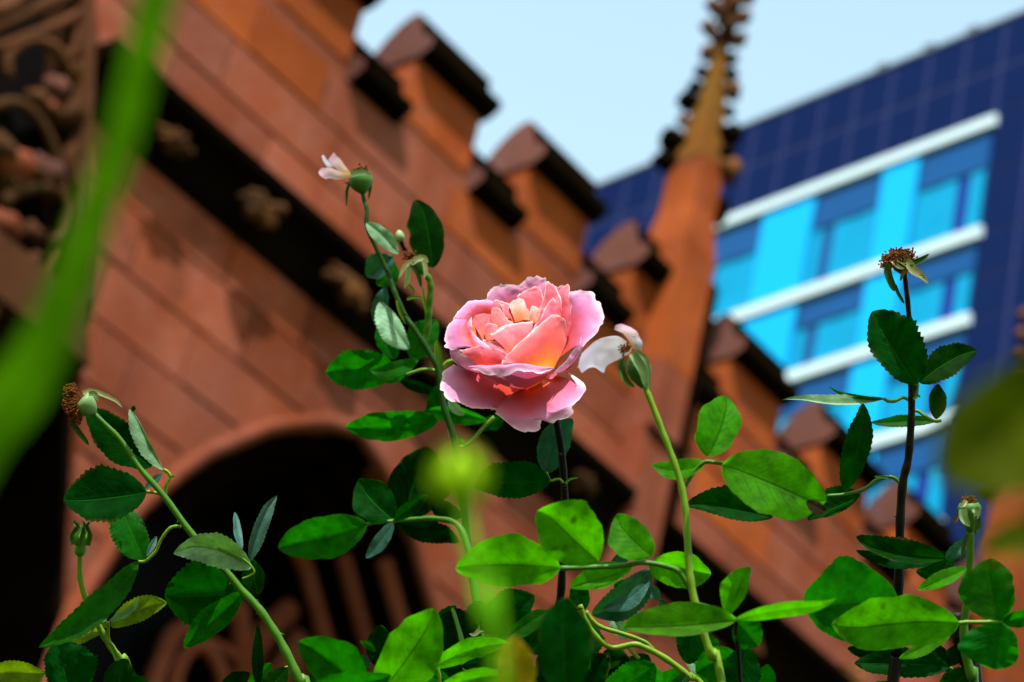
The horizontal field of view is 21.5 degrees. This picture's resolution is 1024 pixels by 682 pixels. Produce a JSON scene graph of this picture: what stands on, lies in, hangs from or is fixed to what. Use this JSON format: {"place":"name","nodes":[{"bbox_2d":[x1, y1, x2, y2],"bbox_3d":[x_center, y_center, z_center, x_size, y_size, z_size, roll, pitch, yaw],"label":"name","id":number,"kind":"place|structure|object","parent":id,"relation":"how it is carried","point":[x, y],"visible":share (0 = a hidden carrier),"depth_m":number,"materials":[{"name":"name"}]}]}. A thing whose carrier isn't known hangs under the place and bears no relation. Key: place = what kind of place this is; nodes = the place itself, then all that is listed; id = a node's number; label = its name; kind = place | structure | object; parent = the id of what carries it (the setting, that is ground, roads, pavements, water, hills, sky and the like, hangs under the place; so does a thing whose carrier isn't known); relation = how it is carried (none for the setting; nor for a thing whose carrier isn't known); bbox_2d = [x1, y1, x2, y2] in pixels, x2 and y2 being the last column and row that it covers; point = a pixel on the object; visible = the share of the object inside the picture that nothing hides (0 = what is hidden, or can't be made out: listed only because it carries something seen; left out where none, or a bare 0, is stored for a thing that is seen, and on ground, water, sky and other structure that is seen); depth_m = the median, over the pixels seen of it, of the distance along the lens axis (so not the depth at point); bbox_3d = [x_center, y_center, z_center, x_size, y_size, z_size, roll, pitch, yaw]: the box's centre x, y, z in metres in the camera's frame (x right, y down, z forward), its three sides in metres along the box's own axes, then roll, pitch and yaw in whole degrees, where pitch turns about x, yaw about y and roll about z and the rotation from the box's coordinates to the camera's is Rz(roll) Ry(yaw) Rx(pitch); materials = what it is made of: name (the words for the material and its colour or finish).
{"place":"outdoors","nodes":[
{"label":"outdoors","id":0,"kind":"place"},
{"bbox_2d":[356,0,1023,183],"label":"sky","id":1,"kind":"structure","parent":0,"point":[603,80],"materials":[{"name":"blue"}]},
{"bbox_2d":[582,9,1023,566],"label":"office block","id":2,"kind":"structure","parent":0,"point":[833,194],"depth_m":67.02,"materials":[{"name":"blue glass"}]},
{"bbox_2d":[711,217,763,317],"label":"window","id":3,"kind":"structure","parent":2,"relation":"in","point":[736,249],"depth_m":70.29,"materials":[{"name":"blue glass"}]},
{"bbox_2d":[777,368,851,432],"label":"window","id":4,"kind":"structure","parent":2,"relation":"in","point":[840,381],"depth_m":65.10,"materials":[{"name":"blue glass"}]},
{"bbox_2d":[787,282,865,370],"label":"window","id":5,"kind":"structure","parent":2,"relation":"in","point":[826,327],"depth_m":66.29,"materials":[{"name":"blue glass"}]},
{"bbox_2d":[801,172,882,286],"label":"window","id":6,"kind":"structure","parent":2,"relation":"in","point":[843,222],"depth_m":67.93,"materials":[{"name":"blue glass"}]},
{"bbox_2d":[869,435,946,516],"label":"window","id":7,"kind":"structure","parent":2,"relation":"in","point":[924,480],"depth_m":61.22,"materials":[{"name":"blue glass"}]},
{"bbox_2d":[879,332,966,432],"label":"window","id":8,"kind":"structure","parent":2,"relation":"in","point":[895,388],"depth_m":62.67,"materials":[{"name":"blue glass"}]},
{"bbox_2d":[898,244,978,327],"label":"window","id":9,"kind":"structure","parent":2,"relation":"in","point":[948,293],"depth_m":64.02,"materials":[{"name":"blue glass"}]},
{"bbox_2d":[907,131,993,248],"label":"window","id":10,"kind":"structure","parent":2,"relation":"in","point":[950,193],"depth_m":65.76,"materials":[{"name":"blue glass"}]},
{"label":"ground","id":11,"kind":"structure","parent":0,"visible":0},
{"bbox_2d":[0,0,95,669],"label":"church porch","id":12,"kind":"object","parent":11,"relation":"on","point":[47,74],"visible":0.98,"depth_m":14.19,"materials":[{"name":"stone"}]},
{"bbox_2d":[39,0,1023,681],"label":"church wall","id":13,"kind":"structure","parent":11,"relation":"on","point":[235,290],"depth_m":16.41,"materials":[{"name":"red stone"}]},
{"bbox_2d":[39,412,443,681],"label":"arched window","id":14,"kind":"structure","parent":13,"relation":"in","point":[344,597],"depth_m":16.09,"materials":[{"name":"red stone"}]},
{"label":"flower bed","id":15,"kind":"structure","parent":11,"relation":"on","visible":0},
{"bbox_2d":[0,520,166,681],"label":"rose cane","id":16,"kind":"object","parent":15,"relation":"on","point":[74,661],"visible":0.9,"depth_m":1.49,"materials":[{"name":"green plant"}]},
{"bbox_2d":[0,0,174,462],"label":"iris blade","id":17,"kind":"object","parent":15,"relation":"on","point":[32,361],"visible":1,"depth_m":0.43,"materials":[{"name":"green plant"}]},
{"bbox_2d":[39,382,309,681],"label":"rose cane","id":18,"kind":"object","parent":15,"relation":"on","point":[206,592],"visible":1,"depth_m":1.49,"materials":[{"name":"green plant"}]},
{"bbox_2d":[278,447,483,635],"bbox_3d":[-0.253,0.820,1.296,0.246,1.777,0.181,-23,-48,43],"label":"rose cane","id":19,"kind":"object","parent":15,"relation":"on","point":[406,499],"visible":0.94,"depth_m":1.68,"materials":[{"name":"green plant"}]},
{"bbox_2d":[318,153,502,634],"bbox_3d":[-0.209,0.720,1.270,0.194,1.928,0.234,7,-34,10],"label":"rose cane","id":20,"kind":"object","parent":15,"relation":"on","point":[357,369],"visible":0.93,"depth_m":1.71,"materials":[{"name":"green plant"}]},
{"bbox_2d":[429,444,505,681],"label":"rose bud stem","id":21,"kind":"object","parent":15,"relation":"on","point":[459,479],"visible":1,"depth_m":0.46,"materials":[{"name":"green plant"}]},
{"bbox_2d":[438,274,603,681],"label":"rose cane","id":22,"kind":"object","parent":15,"relation":"on","point":[526,391],"visible":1,"depth_m":1.50,"materials":[{"name":"pink plant"}]},
{"bbox_2d":[298,579,775,681],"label":"rose cane","id":23,"kind":"object","parent":15,"relation":"on","point":[560,641],"visible":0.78,"depth_m":1.32,"materials":[{"name":"green plant"}]},
{"bbox_2d":[569,554,702,681],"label":"rose cane","id":24,"kind":"object","parent":15,"relation":"on","point":[627,598],"visible":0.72,"depth_m":1.49,"materials":[{"name":"green plant"}]},
{"bbox_2d":[455,324,836,681],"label":"rose cane","id":25,"kind":"object","parent":15,"relation":"on","point":[778,484],"visible":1,"depth_m":1.31,"materials":[{"name":"green plant"}]},
{"bbox_2d":[688,246,976,681],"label":"rose cane","id":26,"kind":"object","parent":15,"relation":"on","point":[896,346],"visible":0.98,"depth_m":1.50,"materials":[{"name":"green plant"}]},
{"bbox_2d":[803,494,1023,681],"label":"rose cane","id":27,"kind":"object","parent":15,"relation":"on","point":[868,609],"visible":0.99,"depth_m":1.34,"materials":[{"name":"green plant"}]},
{"bbox_2d":[935,357,1023,558],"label":"leafy twig","id":28,"kind":"object","parent":15,"relation":"on","point":[979,450],"visible":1,"depth_m":0.45,"materials":[{"name":"green plant"}]}
]}

